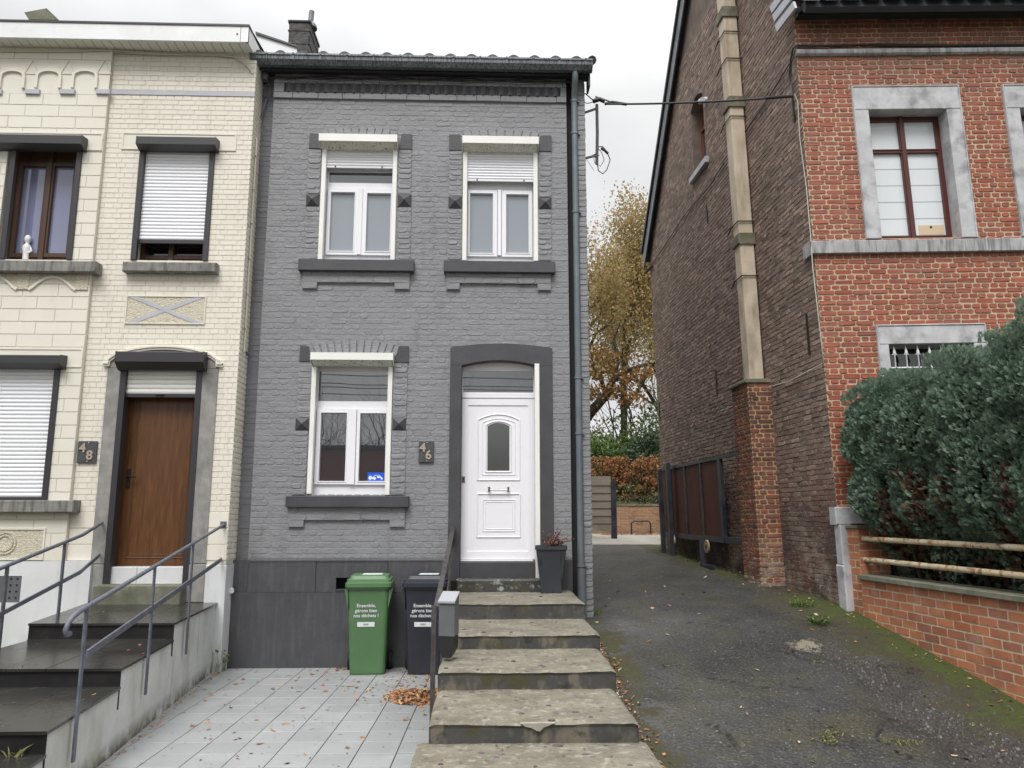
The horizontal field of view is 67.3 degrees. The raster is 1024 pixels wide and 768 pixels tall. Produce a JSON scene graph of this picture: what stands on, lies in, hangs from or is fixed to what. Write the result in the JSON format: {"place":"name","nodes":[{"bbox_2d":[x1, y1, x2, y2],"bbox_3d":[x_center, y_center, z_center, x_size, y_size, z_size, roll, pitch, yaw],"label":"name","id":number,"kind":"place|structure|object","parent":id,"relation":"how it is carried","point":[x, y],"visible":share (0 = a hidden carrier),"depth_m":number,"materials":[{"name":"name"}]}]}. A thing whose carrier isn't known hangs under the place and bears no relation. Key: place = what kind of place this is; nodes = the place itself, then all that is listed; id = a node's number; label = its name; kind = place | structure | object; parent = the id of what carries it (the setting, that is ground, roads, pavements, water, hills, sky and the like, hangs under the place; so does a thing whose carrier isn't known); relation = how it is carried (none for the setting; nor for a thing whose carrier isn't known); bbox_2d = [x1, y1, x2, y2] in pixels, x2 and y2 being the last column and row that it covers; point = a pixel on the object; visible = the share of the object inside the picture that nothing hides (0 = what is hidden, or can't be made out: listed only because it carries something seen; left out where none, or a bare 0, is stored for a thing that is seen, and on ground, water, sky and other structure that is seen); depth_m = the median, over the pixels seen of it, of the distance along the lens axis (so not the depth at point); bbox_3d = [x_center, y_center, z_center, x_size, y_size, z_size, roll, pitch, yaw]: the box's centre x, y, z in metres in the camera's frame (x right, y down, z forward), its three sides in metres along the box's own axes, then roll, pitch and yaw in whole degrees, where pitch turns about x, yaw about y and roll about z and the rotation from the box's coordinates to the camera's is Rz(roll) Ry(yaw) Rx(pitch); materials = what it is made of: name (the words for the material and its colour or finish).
{"place":"outdoors","nodes":[
{"label":"outdoors","id":0,"kind":"place"},
{"bbox_2d":[97,668,437,767],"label":"terrace","id":1,"kind":"structure","parent":0,"point":[276,706],"depth_m":6.53,"materials":[{"name":"grey tile"}]},
{"bbox_2d":[0,584,216,767],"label":"slate steps","id":2,"kind":"structure","parent":1,"relation":"on","point":[39,675],"depth_m":6.17,"materials":[{"name":"grey"}]},
{"bbox_2d":[2,744,32,758],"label":"grass tuft","id":3,"kind":"object","parent":2,"relation":"on","point":[19,753],"visible":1,"depth_m":4.54,"materials":[{"name":"plant"}]},
{"bbox_2d":[0,521,103,647],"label":"handrail","id":4,"kind":"object","parent":2,"relation":"on","point":[4,611],"visible":0.93,"depth_m":7.45,"materials":[{"name":"grey metal"}]},
{"bbox_2d":[63,521,226,762],"bbox_3d":[-3.075,1.986,6.798,0.072,1.485,4.245,1,-10,-8],"label":"handrail","id":5,"kind":"object","parent":2,"relation":"on","point":[94,648],"visible":1,"depth_m":5.99,"materials":[{"name":"grey metal"}]},
{"bbox_2d":[211,649,229,671],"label":"weed","id":6,"kind":"object","parent":1,"relation":"on","point":[224,661],"visible":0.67,"depth_m":8.76,"materials":[{"name":"green plant"}]},
{"bbox_2d":[13,593,626,767],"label":"fallen leaves","id":7,"kind":"object","parent":1,"relation":"on","point":[287,723],"visible":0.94,"depth_m":6.68,"materials":[{"name":"brown plant"}]},
{"bbox_2d":[292,667,437,717],"bbox_3d":[-1.464,3.073,7.801,1.593,0.094,2.389,0,-10,-2],"label":"leaf pile","id":8,"kind":"object","parent":1,"relation":"on","point":[413,692],"visible":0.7,"depth_m":7.46,"materials":[{"name":"brown plant"}]},
{"bbox_2d":[345,573,393,674],"bbox_3d":[-1.627,2.725,8.785,0.530,1.085,0.600,1,-10,-5],"label":"wheeled bin","id":9,"kind":"object","parent":1,"relation":"on","point":[368,597],"visible":1,"depth_m":8.57,"materials":[{"name":"green plastic"}]},
{"bbox_2d":[311,677,429,767],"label":"terrace joints","id":10,"kind":"object","parent":1,"relation":"on","point":[373,725],"depth_m":6.36,"materials":[{"name":"grey concrete"}]},
{"bbox_2d":[106,593,651,766],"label":"dark leaf bits","id":11,"kind":"object","parent":1,"relation":"on","point":[410,719],"visible":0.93,"depth_m":6.12,"materials":[{"name":"brown plant"}]},
{"bbox_2d":[401,573,447,674],"bbox_3d":[-0.975,2.725,8.786,0.543,1.085,0.616,0,-10,-2],"label":"wheeled bin","id":12,"kind":"object","parent":1,"relation":"on","point":[419,591],"visible":0.8,"depth_m":8.57,"materials":[{"name":"black plastic"}]},
{"bbox_2d":[0,0,676,444],"label":"sky","id":13,"kind":"structure","parent":0,"point":[629,40],"materials":[{"name":"white"}]},
{"bbox_2d":[450,581,455,590],"bbox_3d":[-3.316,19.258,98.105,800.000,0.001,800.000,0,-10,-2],"label":"ground","id":14,"kind":"structure","parent":0,"point":[453,586],"depth_m":27.62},
{"bbox_2d":[0,8,297,672],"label":"cream house","id":15,"kind":"structure","parent":14,"relation":"on","point":[126,186],"depth_m":9.36,"materials":[{"name":"brick"}]},
{"bbox_2d":[22,235,32,259],"bbox_3d":[-6.037,-1.706,9.597,0.135,0.320,0.099,0,-10,-2],"label":"figurine","id":16,"kind":"object","parent":15,"relation":"on","point":[26,248],"visible":0.96,"depth_m":9.56,"materials":[{"name":"white ceramic"}]},
{"bbox_2d":[0,355,80,512],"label":"window","id":17,"kind":"structure","parent":15,"relation":"in","point":[29,384],"depth_m":9.04,"materials":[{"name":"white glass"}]},
{"bbox_2d":[0,134,102,275],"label":"window","id":18,"kind":"structure","parent":15,"relation":"in","point":[44,194],"depth_m":9.64,"materials":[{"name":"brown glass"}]},
{"bbox_2d":[77,441,97,462],"bbox_3d":[-4.998,0.800,9.046,0.222,0.257,0.030,0,-10,-2],"label":"house number","id":19,"kind":"object","parent":15,"relation":"attached to","point":[87,452],"visible":1,"depth_m":9.04,"materials":[{"name":"stone"}]},
{"bbox_2d":[0,49,253,73],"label":"eaves cable","id":20,"kind":"object","parent":15,"relation":"attached to","point":[156,53],"visible":0.9,"depth_m":9.89,"materials":[{"name":"beige plastic"}]},
{"bbox_2d":[102,351,207,583],"bbox_3d":[-4.186,0.967,9.091,1.030,2.724,0.404,0,-10,-2],"label":"front door","id":21,"kind":"structure","parent":15,"relation":"in","point":[151,501],"depth_m":9.18,"materials":[{"name":"brown wood"}]},
{"bbox_2d":[122,136,219,274],"bbox_3d":[-4.177,-2.210,9.652,1.126,1.763,0.404,0,-10,-2],"label":"window","id":22,"kind":"structure","parent":15,"relation":"in","point":[175,178],"depth_m":9.63,"materials":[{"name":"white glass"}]},
{"bbox_2d":[243,90,266,351],"bbox_3d":[-3.345,-2.134,9.823,0.207,3.608,0.198,0,-10,-2],"label":"cable conduit","id":23,"kind":"object","parent":15,"relation":"attached to","point":[249,257],"visible":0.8,"depth_m":9.71,"materials":[{"name":"grey"}]},
{"bbox_2d":[261,72,270,97],"bbox_3d":[-3.258,-3.967,10.194,0.139,0.351,0.102,4,-11,-24],"label":"junction box","id":24,"kind":"object","parent":15,"relation":"attached to","point":[264,75],"visible":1,"depth_m":10.18,"materials":[{"name":"grey"}]},
{"bbox_2d":[592,451,658,503],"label":"hillside","id":25,"kind":"structure","parent":0,"point":[624,502],"depth_m":22.52,"materials":[{"name":"green plant"}]},
{"bbox_2d":[590,408,620,450],"bbox_3d":[2.623,2.360,29.153,3.569,2.786,3.011,4,-11,-23],"label":"green shrub","id":26,"kind":"object","parent":25,"relation":"on","point":[603,427],"visible":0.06,"depth_m":29.15,"materials":[{"name":"green plant"}]},
{"bbox_2d":[591,456,627,499],"bbox_3d":[2.597,2.941,22.833,1.619,1.631,1.282,0,-10,-2],"label":"hydrangea bush","id":27,"kind":"object","parent":25,"relation":"on","point":[616,477],"visible":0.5,"depth_m":22.67,"materials":[{"name":"brown plant"}]},
{"bbox_2d":[590,426,632,475],"bbox_3d":[2.905,2.413,25.057,2.430,2.304,2.263,0,-10,-2],"label":"green shrub","id":28,"kind":"object","parent":25,"relation":"on","point":[609,447],"visible":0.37,"depth_m":24.76,"materials":[{"name":"green plant"}]},
{"bbox_2d":[587,178,654,444],"bbox_3d":[5.421,-2.098,32.908,7.819,12.587,10.124,2,-10,-13],"label":"oak tree","id":29,"kind":"object","parent":25,"relation":"on","point":[637,227],"visible":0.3,"depth_m":31.21,"materials":[{"name":"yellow plant"}]},
{"bbox_2d":[587,221,655,420],"bbox_3d":[0.888,-1.601,29.604,11.425,10.844,10.654,-4,-10,22],"label":"oak tree","id":30,"kind":"object","parent":25,"relation":"on","point":[608,276],"visible":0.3,"depth_m":27.82,"materials":[{"name":"yellow plant"}]},
{"bbox_2d":[588,308,657,450],"bbox_3d":[3.307,0.387,27.607,4.257,7.141,7.006,-5,-11,27],"label":"sapling","id":31,"kind":"object","parent":25,"relation":"on","point":[608,358],"visible":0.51,"depth_m":27.22,"materials":[{"name":"brown plant"}]},
{"bbox_2d":[588,262,657,411],"bbox_3d":[7.720,-1.296,35.994,12.008,11.252,9.192,0,-10,-2],"label":"oak tree","id":32,"kind":"object","parent":25,"relation":"on","point":[648,393],"visible":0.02,"depth_m":35.26,"materials":[{"name":"brown plant"}]},
{"bbox_2d":[589,313,656,438],"bbox_3d":[5.471,-0.576,38.413,5.477,9.647,10.728,7,-12,-35],"label":"sapling","id":33,"kind":"object","parent":25,"relation":"on","point":[626,389],"visible":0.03,"depth_m":38.57,"materials":[{"name":"brown plant"}]},
{"bbox_2d":[591,344,658,440],"bbox_3d":[5.178,0.810,28.236,5.498,6.337,4.797,4,-11,-23],"label":"sapling","id":34,"kind":"object","parent":25,"relation":"on","point":[634,400],"visible":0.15,"depth_m":28.62,"materials":[{"name":"brown plant"}]},
{"bbox_2d":[597,312,657,416],"bbox_3d":[5.644,0.245,28.695,5.190,7.406,5.786,0,-10,-2],"label":"sapling","id":35,"kind":"object","parent":25,"relation":"on","point":[654,376],"visible":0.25,"depth_m":29.07,"materials":[{"name":"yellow plant"}]},
{"bbox_2d":[604,392,659,460],"bbox_3d":[4.874,1.929,27.406,3.390,3.144,2.830,0,-10,-2],"label":"green shrub","id":36,"kind":"object","parent":25,"relation":"on","point":[649,426],"visible":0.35,"depth_m":27.14,"materials":[{"name":"green plant"}]},
{"bbox_2d":[608,454,659,501],"bbox_3d":[3.677,2.916,22.893,1.748,1.618,1.279,0,-10,-2],"label":"hydrangea bush","id":37,"kind":"object","parent":25,"relation":"on","point":[646,472],"visible":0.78,"depth_m":22.73,"materials":[{"name":"brown plant"}]},
{"bbox_2d":[616,481,658,510],"bbox_3d":[3.886,3.302,22.351,3.704,1.320,1.772,0,-10,-2],"label":"ground ivy","id":38,"kind":"object","parent":25,"relation":"on","point":[632,496],"visible":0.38,"depth_m":22.33,"materials":[{"name":"green plant"}]},
{"bbox_2d":[619,428,659,488],"bbox_3d":[4.182,2.580,25.106,2.241,2.291,2.040,0,-10,-2],"label":"green shrub","id":39,"kind":"object","parent":25,"relation":"on","point":[646,448],"visible":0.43,"depth_m":24.83,"materials":[{"name":"green plant"}]},
{"bbox_2d":[643,455,660,495],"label":"hydrangea bush","id":40,"kind":"object","parent":25,"relation":"on","point":[656,485],"visible":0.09,"depth_m":23.11,"materials":[{"name":"brown plant"}]},
{"bbox_2d":[592,534,660,544],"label":"driveway","id":41,"kind":"structure","parent":0,"point":[623,539],"depth_m":18.81,"materials":[{"name":"concrete"}]},
{"bbox_2d":[591,476,616,538],"bbox_3d":[1.782,3.158,19.324,1.679,1.670,0.140,0,-10,-2],"label":"wooden fence","id":42,"kind":"object","parent":41,"relation":"on","point":[604,506],"visible":0.48,"depth_m":19.32,"materials":[{"name":"grey wood"}]},
{"bbox_2d":[592,504,659,544],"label":"garden wall","id":43,"kind":"structure","parent":41,"relation":"on","point":[627,514],"depth_m":21.79,"materials":[{"name":"brick"}]},
{"bbox_2d":[631,520,651,534],"bbox_3d":[3.602,4.007,21.463,0.583,0.402,0.044,0,-10,-2],"label":"bike hoop","id":44,"kind":"object","parent":41,"relation":"on","point":[641,521],"visible":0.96,"depth_m":21.47,"materials":[{"name":"black metal"}]},
{"bbox_2d":[585,533,1023,767],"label":"driveway","id":45,"kind":"structure","parent":0,"point":[627,617],"depth_m":6.87,"materials":[{"name":"grey asphalt"}]},
{"bbox_2d":[227,10,596,668],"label":"grey house","id":46,"kind":"structure","parent":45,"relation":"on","point":[419,267],"depth_m":9.72,"materials":[{"name":"brick"}]},
{"bbox_2d":[285,352,408,506],"bbox_3d":[-1.986,0.573,9.568,1.470,1.900,0.482,0,-10,-2],"label":"window","id":47,"kind":"structure","parent":46,"relation":"in","point":[351,401],"depth_m":9.55,"materials":[{"name":"white plastic"}]},
{"bbox_2d":[298,133,414,272],"bbox_3d":[-1.978,-2.312,10.058,1.455,1.842,0.482,0,-10,-2],"label":"window","id":48,"kind":"structure","parent":46,"relation":"in","point":[357,217],"depth_m":10.04,"materials":[{"name":"white plastic"}]},
{"bbox_2d":[367,473,383,480],"bbox_3d":[-1.686,1.149,9.520,0.203,0.105,0.005,0,-10,-2],"label":"tow sticker","id":49,"kind":"object","parent":46,"relation":"attached to","point":[375,476],"visible":1,"depth_m":9.52,"materials":[{"name":"blue"}]},
{"bbox_2d":[265,76,571,86],"bbox_3d":[-1.223,-4.031,10.230,4.094,0.138,0.050,0,-10,-2],"label":"facade cable","id":50,"kind":"object","parent":46,"relation":"attached to","point":[439,79],"visible":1,"depth_m":10.22,"materials":[{"name":"black plastic"}]},
{"bbox_2d":[418,441,433,462],"bbox_3d":[-1.054,0.831,9.438,0.183,0.262,0.030,0,-10,-2],"label":"house number","id":51,"kind":"object","parent":46,"relation":"attached to","point":[426,451],"visible":1,"depth_m":9.43,"materials":[{"name":"stone"}]},
{"bbox_2d":[444,135,554,274],"bbox_3d":[-0.164,-2.302,10.118,1.419,1.846,0.482,0,-10,-2],"label":"window","id":52,"kind":"structure","parent":46,"relation":"in","point":[500,219],"depth_m":10.10,"materials":[{"name":"white plastic"}]},
{"bbox_2d":[460,363,539,577],"bbox_3d":[-0.146,1.044,9.545,0.971,2.692,0.230,0,-10,-2],"label":"front door","id":53,"kind":"structure","parent":46,"relation":"in","point":[500,443],"depth_m":9.59,"materials":[{"name":"white plastic"}]},
{"bbox_2d":[585,96,608,164],"bbox_3d":[1.149,-3.432,10.386,0.408,0.992,0.060,0,-10,-2],"label":"wall bracket","id":54,"kind":"object","parent":46,"relation":"attached to","point":[598,99],"depth_m":10.39,"materials":[{"name":"black metal"}]},
{"bbox_2d":[584,93,626,173],"bbox_3d":[1.231,-3.394,10.382,0.666,1.198,0.040,0,-10,-2],"label":"cable loop","id":55,"kind":"object","parent":54,"relation":"hanging from","point":[604,150],"visible":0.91,"depth_m":10.33,"materials":[{"name":"black"}]},
{"bbox_2d":[606,97,764,104],"bbox_3d":[2.392,-3.711,10.059,2.384,0.342,0.026,-3,-10,18],"label":"overhead cable","id":56,"kind":"object","parent":54,"relation":"attached to","point":[713,101],"visible":0.98,"depth_m":10.08,"materials":[{"name":"black plastic"}]},
{"bbox_2d":[410,577,662,767],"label":"stone steps","id":57,"kind":"structure","parent":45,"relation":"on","point":[593,720],"depth_m":5.80,"materials":[{"name":"grey stone"}]},
{"bbox_2d":[429,527,454,723],"bbox_3d":[-0.676,2.284,7.761,0.070,1.611,2.896,0,-10,-2],"label":"handrail","id":58,"kind":"object","parent":57,"relation":"on","point":[447,561],"visible":0.77,"depth_m":6.37,"materials":[{"name":"grey metal"}]},
{"bbox_2d":[436,591,459,657],"bbox_3d":[-0.558,1.994,6.387,0.212,0.519,0.151,-2,-10,12],"label":"mailbox","id":59,"kind":"object","parent":57,"relation":"on","point":[448,621],"visible":1,"depth_m":6.33,"materials":[{"name":"grey paint"}]},
{"bbox_2d":[535,545,566,592],"bbox_3d":[0.458,2.166,9.015,0.372,0.532,0.372,0,-10,2],"label":"planter","id":60,"kind":"object","parent":57,"relation":"on","point":[551,561],"visible":0.99,"depth_m":8.87,"materials":[{"name":"plastic"}]},
{"bbox_2d":[541,528,573,545],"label":"dried plant","id":61,"kind":"object","parent":60,"relation":"on","point":[555,540],"visible":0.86,"depth_m":8.98,"materials":[{"name":"brown plant"}]},
{"bbox_2d":[593,608,602,613],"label":"grass tuft","id":62,"kind":"object","parent":45,"relation":"on","point":[598,611],"visible":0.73,"depth_m":9.36,"materials":[{"name":"green plant"}]},
{"bbox_2d":[657,452,741,568],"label":"sliding gate","id":63,"kind":"structure","parent":45,"relation":"on","point":[691,499],"depth_m":13.66,"materials":[{"name":"brown wood"}]},
{"bbox_2d":[789,598,813,607],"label":"weed","id":64,"kind":"object","parent":45,"relation":"on","point":[795,603],"visible":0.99,"depth_m":9.07,"materials":[{"name":"green plant"}]},
{"bbox_2d":[807,613,833,624],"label":"weed","id":65,"kind":"object","parent":45,"relation":"on","point":[815,621],"visible":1,"depth_m":8.32,"materials":[{"name":"green plant"}]},
{"bbox_2d":[810,734,838,744],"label":"weed","id":66,"kind":"object","parent":45,"relation":"on","point":[825,741],"visible":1,"depth_m":5.69,"materials":[{"name":"green plant"}]},
{"bbox_2d":[814,728,847,735],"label":"grass tuft","id":67,"kind":"object","parent":45,"relation":"on","point":[834,732],"visible":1,"depth_m":5.79,"materials":[{"name":"green plant"}]},
{"bbox_2d":[641,0,1023,610],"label":"red brick house","id":68,"kind":"structure","parent":45,"relation":"on","point":[899,144],"depth_m":10.01,"materials":[{"name":"brick"}]},
{"bbox_2d":[698,97,706,103],"bbox_3d":[3.344,-4.968,13.469,0.157,0.145,0.187,0,-10,-2],"label":"security camera","id":69,"kind":"object","parent":68,"relation":"attached to","point":[703,99],"visible":0.72,"depth_m":13.39,"materials":[{"name":"white plastic"}]},
{"bbox_2d":[699,103,705,158],"bbox_3d":[3.579,-4.593,14.010,0.078,1.398,0.706,1,-10,-4],"label":"gable window","id":70,"kind":"structure","parent":68,"relation":"in","point":[701,114],"depth_m":14.30,"materials":[{"name":"brown"}]},
{"bbox_2d":[644,64,788,273],"bbox_3d":[3.376,-3.366,13.894,0.072,0.429,7.715,1,-10,-4],"label":"gable cable","id":71,"kind":"object","parent":68,"relation":"attached to","point":[648,269],"visible":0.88,"depth_m":13.12,"materials":[{"name":"black plastic"}]},
{"bbox_2d":[718,94,823,411],"bbox_3d":[3.563,-1.644,11.376,0.112,3.645,3.904,1,-10,-4],"label":"white cable","id":72,"kind":"object","parent":68,"relation":"attached to","point":[811,255],"visible":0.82,"depth_m":9.62,"materials":[{"name":"beige plastic"}]},
{"bbox_2d":[764,43,1023,99],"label":"corner cables","id":73,"kind":"object","parent":68,"relation":"attached to","point":[891,44],"visible":1,"depth_m":9.99,"materials":[{"name":"black plastic"}]},
{"bbox_2d":[869,116,951,237],"bbox_3d":[5.079,-2.643,9.919,1.068,1.748,0.083,0,-10,-1],"label":"window","id":74,"kind":"structure","parent":68,"relation":"in","point":[907,151],"depth_m":9.93,"materials":[{"name":"red"}]},
{"bbox_2d":[850,85,977,238],"bbox_3d":[5.077,-2.797,9.877,1.447,2.099,0.365,0,-10,-2],"label":"stone window frame","id":75,"kind":"structure","parent":68,"relation":"in","point":[943,102],"depth_m":9.81,"materials":[{"name":"grey stone"}]},
{"bbox_2d":[889,349,959,371],"bbox_3d":[5.104,0.518,9.485,1.107,1.987,0.021,0,-10,-1],"label":"dark window","id":76,"kind":"structure","parent":68,"relation":"in","point":[900,357],"depth_m":9.62,"materials":[{"name":"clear glass"}]},
{"bbox_2d":[918,225,944,234],"bbox_3d":[5.353,-1.948,9.915,0.335,0.142,0.212,0,-10,-2],"label":"cardboard box","id":77,"kind":"object","parent":68,"relation":"on","point":[931,229],"visible":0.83,"depth_m":9.81,"materials":[{"name":"beige"}]},
{"bbox_2d":[875,323,987,375],"bbox_3d":[5.122,0.384,9.338,1.399,2.242,0.364,0,-10,-2],"label":"stone window frame","id":78,"kind":"structure","parent":68,"relation":"in","point":[899,336],"depth_m":9.35,"materials":[{"name":"grey stone"}]},
{"bbox_2d":[1000,84,1023,236],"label":"stone window frame","id":79,"kind":"structure","parent":68,"relation":"in","point":[1012,95],"depth_m":9.80,"materials":[{"name":"grey stone"}]},
{"bbox_2d":[1021,116,1023,134],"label":"window","id":80,"kind":"structure","parent":68,"relation":"in","point":[1022,117],"depth_m":10.07,"materials":[{"name":"white"}]},
{"bbox_2d":[882,736,923,745],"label":"grass tuft","id":81,"kind":"object","parent":45,"relation":"on","point":[902,741],"visible":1,"depth_m":5.63,"materials":[{"name":"plant"}]},
{"bbox_2d":[845,525,1023,703],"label":"brick wall","id":82,"kind":"structure","parent":45,"relation":"on","point":[977,631],"depth_m":7.17,"materials":[{"name":"brick"}]},
{"bbox_2d":[861,536,1023,578],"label":"railing","id":83,"kind":"object","parent":82,"relation":"attached to","point":[992,572],"visible":1,"depth_m":7.25,"materials":[{"name":"beige wood"}]},
{"bbox_2d":[604,616,1023,767],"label":"moss","id":84,"kind":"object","parent":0,"point":[984,755],"depth_m":6.17,"materials":[{"name":"green plant"}]},
{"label":"garden soil","id":85,"kind":"structure","parent":0,"visible":0},
{"bbox_2d":[838,366,998,588],"bbox_3d":[4.606,1.052,8.258,1.776,2.462,1.634,0,-10,-2],"label":"conifer shrub","id":86,"kind":"object","parent":85,"relation":"on","point":[894,461],"visible":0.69,"depth_m":8.07,"materials":[{"name":"green plant"}]},
{"bbox_2d":[915,342,1023,591],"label":"conifer shrub","id":87,"kind":"object","parent":85,"relation":"on","point":[960,484],"visible":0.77,"depth_m":7.03,"materials":[{"name":"green plant"}]},
{"bbox_2d":[977,291,1023,589],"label":"conifer shrub","id":88,"kind":"object","parent":85,"relation":"on","point":[1007,343],"visible":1,"depth_m":6.48,"materials":[{"name":"green plant"}]}
]}

